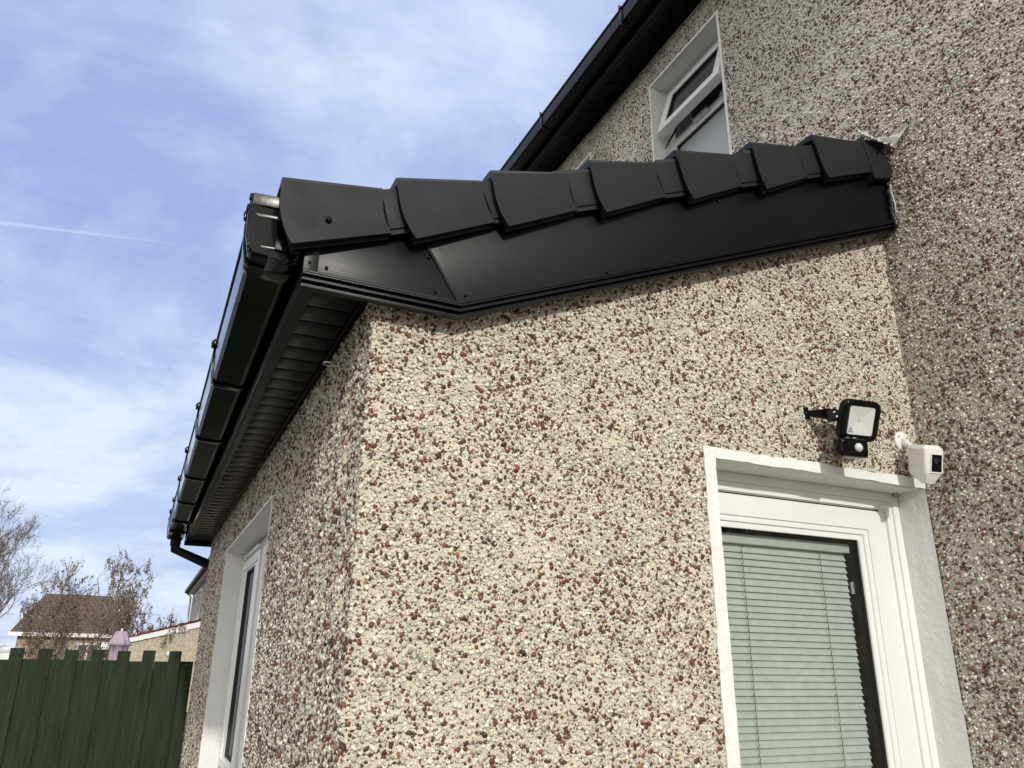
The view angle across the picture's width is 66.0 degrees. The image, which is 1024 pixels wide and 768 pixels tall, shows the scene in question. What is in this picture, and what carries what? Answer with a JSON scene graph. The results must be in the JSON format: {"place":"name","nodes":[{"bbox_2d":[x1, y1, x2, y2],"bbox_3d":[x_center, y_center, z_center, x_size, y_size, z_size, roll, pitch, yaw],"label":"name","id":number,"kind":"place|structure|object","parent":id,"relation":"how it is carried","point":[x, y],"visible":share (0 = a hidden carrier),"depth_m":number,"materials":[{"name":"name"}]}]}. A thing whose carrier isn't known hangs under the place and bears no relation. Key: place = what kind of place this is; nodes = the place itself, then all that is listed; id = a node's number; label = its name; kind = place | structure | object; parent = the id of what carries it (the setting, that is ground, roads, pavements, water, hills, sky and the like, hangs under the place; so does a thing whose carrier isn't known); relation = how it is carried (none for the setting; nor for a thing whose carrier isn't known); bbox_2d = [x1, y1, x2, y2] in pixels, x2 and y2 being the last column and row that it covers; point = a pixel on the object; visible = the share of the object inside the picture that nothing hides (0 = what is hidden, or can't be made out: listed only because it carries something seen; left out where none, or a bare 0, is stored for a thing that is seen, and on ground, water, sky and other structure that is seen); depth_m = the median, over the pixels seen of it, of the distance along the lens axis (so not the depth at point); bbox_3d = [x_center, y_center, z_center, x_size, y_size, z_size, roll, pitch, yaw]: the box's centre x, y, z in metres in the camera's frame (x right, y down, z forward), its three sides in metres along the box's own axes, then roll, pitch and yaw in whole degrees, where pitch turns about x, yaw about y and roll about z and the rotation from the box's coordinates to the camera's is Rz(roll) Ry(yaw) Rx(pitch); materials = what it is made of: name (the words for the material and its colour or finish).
{"place":"outdoors","nodes":[
{"label":"outdoors","id":0,"kind":"place"},
{"bbox_2d":[8,593,124,660],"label":"brown roofed house","id":1,"kind":"structure","parent":0,"point":[16,630],"depth_m":42.90,"materials":[{"name":"tile"}]},
{"bbox_2d":[76,643,98,660],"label":"window","id":2,"kind":"structure","parent":1,"relation":"in","point":[83,652],"depth_m":42.37,"materials":[{"name":"white"}]},
{"bbox_2d":[77,653,89,660],"bbox_3d":[-8.095,6.013,14.981,1.094,1.818,0.932,9,-22,-23],"label":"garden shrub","id":3,"kind":"object","parent":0,"point":[83,659],"visible":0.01,"depth_m":15.14,"materials":[{"name":"brown plant"}]},
{"bbox_2d":[178,712,187,767],"bbox_3d":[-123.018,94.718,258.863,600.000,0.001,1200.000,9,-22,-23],"label":"ground","id":4,"kind":"structure","parent":0,"point":[182,740],"depth_m":17.36,"materials":[{"name":"plant"}]},
{"bbox_2d":[0,647,15,659],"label":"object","id":5,"kind":"object","parent":4,"relation":"on","point":[4,652],"visible":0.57,"depth_m":9.77,"materials":[{"name":"white plastic"}]},
{"bbox_2d":[0,482,61,617],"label":"birch tree","id":6,"kind":"object","parent":4,"relation":"on","point":[4,547],"visible":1,"depth_m":28.12,"materials":[{"name":"brown plant"}]},
{"bbox_2d":[1,629,85,660],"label":"garden shrub","id":7,"kind":"object","parent":4,"relation":"on","point":[44,642],"visible":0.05,"depth_m":16.72,"materials":[{"name":"brown plant"}]},
{"bbox_2d":[17,557,146,660],"bbox_3d":[-11.025,6.459,19.938,2.910,4.337,2.479,9,-22,-23],"label":"garden tree","id":8,"kind":"object","parent":4,"relation":"on","point":[65,633],"visible":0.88,"depth_m":19.91,"materials":[{"name":"brown plant"}]},
{"bbox_2d":[0,648,192,767],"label":"garden fence","id":9,"kind":"object","parent":4,"relation":"on","point":[69,710],"visible":1,"depth_m":5.64,"materials":[{"name":"green paint"}]},
{"bbox_2d":[108,628,130,659],"bbox_3d":[-7.493,5.726,14.749,0.408,2.200,0.408,9,-22,-23],"label":"closed parasol","id":10,"kind":"object","parent":4,"relation":"on","point":[119,641],"visible":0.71,"depth_m":14.90,"materials":[{"name":"pink fabric"}]},
{"bbox_2d":[74,546,186,659],"bbox_3d":[-14.924,9.365,30.983,3.465,6.405,6.854,16,-25,-36],"label":"weeping birch","id":11,"kind":"object","parent":4,"relation":"on","point":[127,625],"visible":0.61,"depth_m":32.37,"materials":[{"name":"brown plant"}]},
{"bbox_2d":[100,556,209,711],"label":"neighbour house","id":12,"kind":"structure","parent":4,"relation":"on","point":[185,642],"depth_m":29.14,"materials":[{"name":"white paint"}]},
{"bbox_2d":[191,593,197,620],"bbox_3d":[-15.348,10.941,38.021,0.070,1.500,1.700,9,-22,-23],"label":"window","id":13,"kind":"structure","parent":12,"relation":"in","point":[195,597],"depth_m":38.04,"materials":[{"name":"white"}]},
{"bbox_2d":[195,587,202,619],"bbox_3d":[-14.021,9.956,35.281,0.070,1.500,1.700,9,-22,-23],"label":"window","id":14,"kind":"structure","parent":12,"relation":"in","point":[201,590],"depth_m":35.30,"materials":[{"name":"white"}]},
{"bbox_2d":[167,0,1023,767],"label":"house","id":15,"kind":"structure","parent":4,"relation":"on","point":[489,468],"depth_m":2.45,"materials":[{"name":"beige"}]},
{"bbox_2d":[218,536,266,767],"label":"window","id":16,"kind":"structure","parent":15,"relation":"in","point":[233,730],"depth_m":4.27,"materials":[{"name":"white plastic"}]},
{"bbox_2d":[657,39,728,153],"bbox_3d":[1.133,-1.465,4.508,0.323,0.951,0.637,9,-22,-23],"label":"window","id":17,"kind":"structure","parent":15,"relation":"in","point":[699,91],"depth_m":4.54,"materials":[{"name":"white plastic"}]},
{"bbox_2d":[722,532,871,767],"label":"venetian blind","id":18,"kind":"object","parent":15,"relation":"hanging from","point":[799,701],"visible":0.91,"depth_m":2.50,"materials":[{"name":"grey plastic"}]},
{"bbox_2d":[716,470,939,767],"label":"door","id":19,"kind":"structure","parent":15,"relation":"in","point":[870,519],"depth_m":2.59,"materials":[{"name":"white plastic"}]},
{"bbox_2d":[803,398,880,458],"bbox_3d":[1.064,0.144,2.503,0.225,0.187,0.110,0,-20,2],"label":"floodlight","id":20,"kind":"object","parent":15,"relation":"attached to","point":[857,424],"visible":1,"depth_m":2.49,"materials":[{"name":"black plastic"}]},
{"bbox_2d":[894,432,942,483],"bbox_3d":[1.361,0.241,2.641,0.074,0.206,0.157,5,-20,-11],"label":"security camera","id":21,"kind":"object","parent":15,"relation":"attached to","point":[925,463],"visible":1,"depth_m":2.58,"materials":[{"name":"white plastic"}]},
{"bbox_2d":[931,455,941,471],"bbox_3d":[1.382,0.259,2.566,0.038,0.054,0.017,5,-21,-12],"label":"front window","id":22,"kind":"structure","parent":21,"relation":"in","point":[935,467],"depth_m":2.57,"materials":[{"name":"black plastic"}]},
{"bbox_2d":[0,0,625,646],"label":"sky","id":23,"kind":"structure","parent":0,"point":[137,137],"materials":[{"name":"blue"}]}
]}

